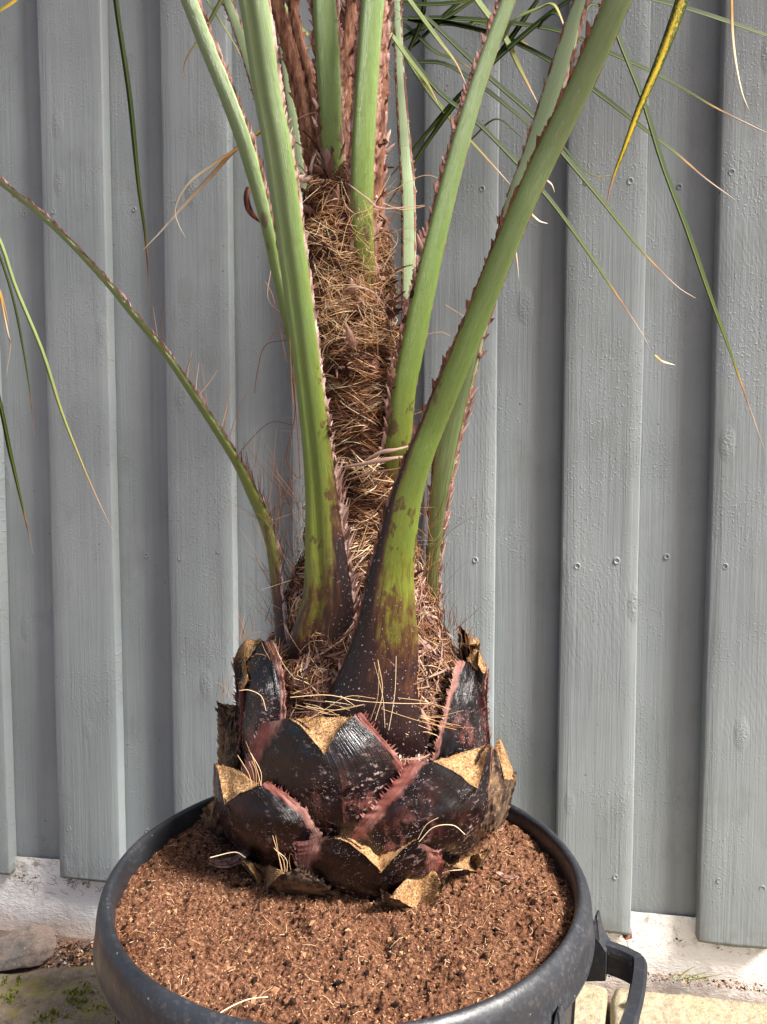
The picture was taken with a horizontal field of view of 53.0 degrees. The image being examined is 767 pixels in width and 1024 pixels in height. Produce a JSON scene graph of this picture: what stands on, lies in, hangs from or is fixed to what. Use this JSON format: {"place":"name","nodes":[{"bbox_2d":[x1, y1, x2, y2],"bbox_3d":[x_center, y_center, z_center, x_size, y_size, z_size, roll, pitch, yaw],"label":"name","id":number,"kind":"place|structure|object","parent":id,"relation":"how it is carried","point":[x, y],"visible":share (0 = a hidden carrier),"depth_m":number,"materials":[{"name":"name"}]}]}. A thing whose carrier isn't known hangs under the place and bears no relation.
{"place":"outdoors","nodes":[
{"label":"outdoors","id":0,"kind":"place"},
{"bbox_2d":[0,930,611,1023],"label":"ground","id":1,"kind":"structure","parent":0,"point":[63,939],"depth_m":1.26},
{"bbox_2d":[0,924,56,971],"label":"rock","id":2,"kind":"object","parent":1,"relation":"on","point":[32,945],"visible":1,"depth_m":1.23,"materials":[{"name":"grey stone"}]},
{"bbox_2d":[0,965,114,1023],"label":"paving slab","id":3,"kind":"structure","parent":1,"relation":"on","point":[41,991],"depth_m":1.11,"materials":[{"name":"stone"}]},
{"bbox_2d":[0,974,111,1023],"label":"moss","id":4,"kind":"object","parent":3,"relation":"on","point":[72,994],"visible":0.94,"depth_m":1.11,"materials":[{"name":"green plant"}]},
{"bbox_2d":[0,0,766,1004],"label":"boarded wall","id":5,"kind":"structure","parent":1,"relation":"on","point":[610,580],"depth_m":1.15,"materials":[{"name":"grey paint"}]},
{"bbox_2d":[9,871,749,954],"bbox_3d":[-0.052,0.638,1.222,1.199,0.039,0.002,1,4,9],"label":"debris","id":6,"kind":"object","parent":5,"relation":"attached to","point":[35,877],"visible":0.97,"depth_m":1.30,"materials":[{"name":"soil"}]},
{"bbox_2d":[622,931,631,944],"bbox_3d":[0.362,0.639,1.149,0.016,0.032,0.007,0,4,0],"label":"dead leaf","id":7,"kind":"object","parent":5,"relation":"attached to","point":[627,937],"visible":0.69,"depth_m":1.15,"materials":[{"name":"brown plant"}]},
{"bbox_2d":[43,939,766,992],"bbox_3d":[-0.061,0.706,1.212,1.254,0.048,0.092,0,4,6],"label":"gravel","id":8,"kind":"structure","parent":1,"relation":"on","point":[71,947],"depth_m":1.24,"materials":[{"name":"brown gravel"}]},
{"bbox_2d":[672,966,722,980],"bbox_3d":[0.464,0.681,1.135,0.075,0.023,0.004,0,4,0],"label":"grass sprout","id":9,"kind":"object","parent":8,"relation":"on","point":[692,975],"depth_m":1.13,"materials":[{"name":"beige plant"}]},
{"bbox_2d":[574,984,607,1023],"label":"paving slab","id":10,"kind":"structure","parent":1,"relation":"on","point":[591,1005],"depth_m":1.10,"materials":[{"name":"yellow stone"}]},
{"bbox_2d":[93,793,646,1023],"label":"plant pot","id":11,"kind":"object","parent":10,"relation":"on","point":[548,990],"visible":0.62,"depth_m":0.64,"materials":[{"name":"black plastic"}]},
{"bbox_2d":[115,818,573,1023],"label":"potting soil","id":12,"kind":"structure","parent":11,"relation":"in","point":[359,992],"depth_m":0.68,"materials":[{"name":"brown soil"}]},
{"bbox_2d":[208,852,246,867],"bbox_3d":[-0.159,0.355,0.784,0.038,0.011,0.018,-1,4,-17],"label":"bark scrap","id":13,"kind":"object","parent":12,"relation":"on","point":[228,862],"visible":0.88,"depth_m":0.78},
{"bbox_2d":[220,996,267,1012],"bbox_3d":[-0.106,0.371,0.580,0.037,0.001,0.005,-2,4,-27],"label":"straw","id":14,"kind":"object","parent":12,"relation":"on","point":[243,1001],"visible":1,"depth_m":0.58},
{"bbox_2d":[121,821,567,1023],"bbox_3d":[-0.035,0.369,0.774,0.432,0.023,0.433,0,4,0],"label":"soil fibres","id":15,"kind":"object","parent":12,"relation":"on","point":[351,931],"visible":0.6,"depth_m":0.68,"materials":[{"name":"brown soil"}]},
{"bbox_2d":[496,870,517,880],"bbox_3d":[0.123,0.363,0.767,0.022,0.005,0.007,2,4,29],"label":"bark scrap","id":16,"kind":"object","parent":12,"relation":"on","point":[500,874],"visible":1,"depth_m":0.77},
{"bbox_2d":[0,0,766,907],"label":"palm tree","id":17,"kind":"object","parent":11,"relation":"in","point":[360,756],"visible":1,"depth_m":0.77,"materials":[{"name":"green plant"}]},
{"bbox_2d":[610,988,766,1023],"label":"paving slab","id":18,"kind":"structure","parent":1,"relation":"on","point":[660,1008],"depth_m":1.09,"materials":[{"name":"yellow stone"}]}
]}

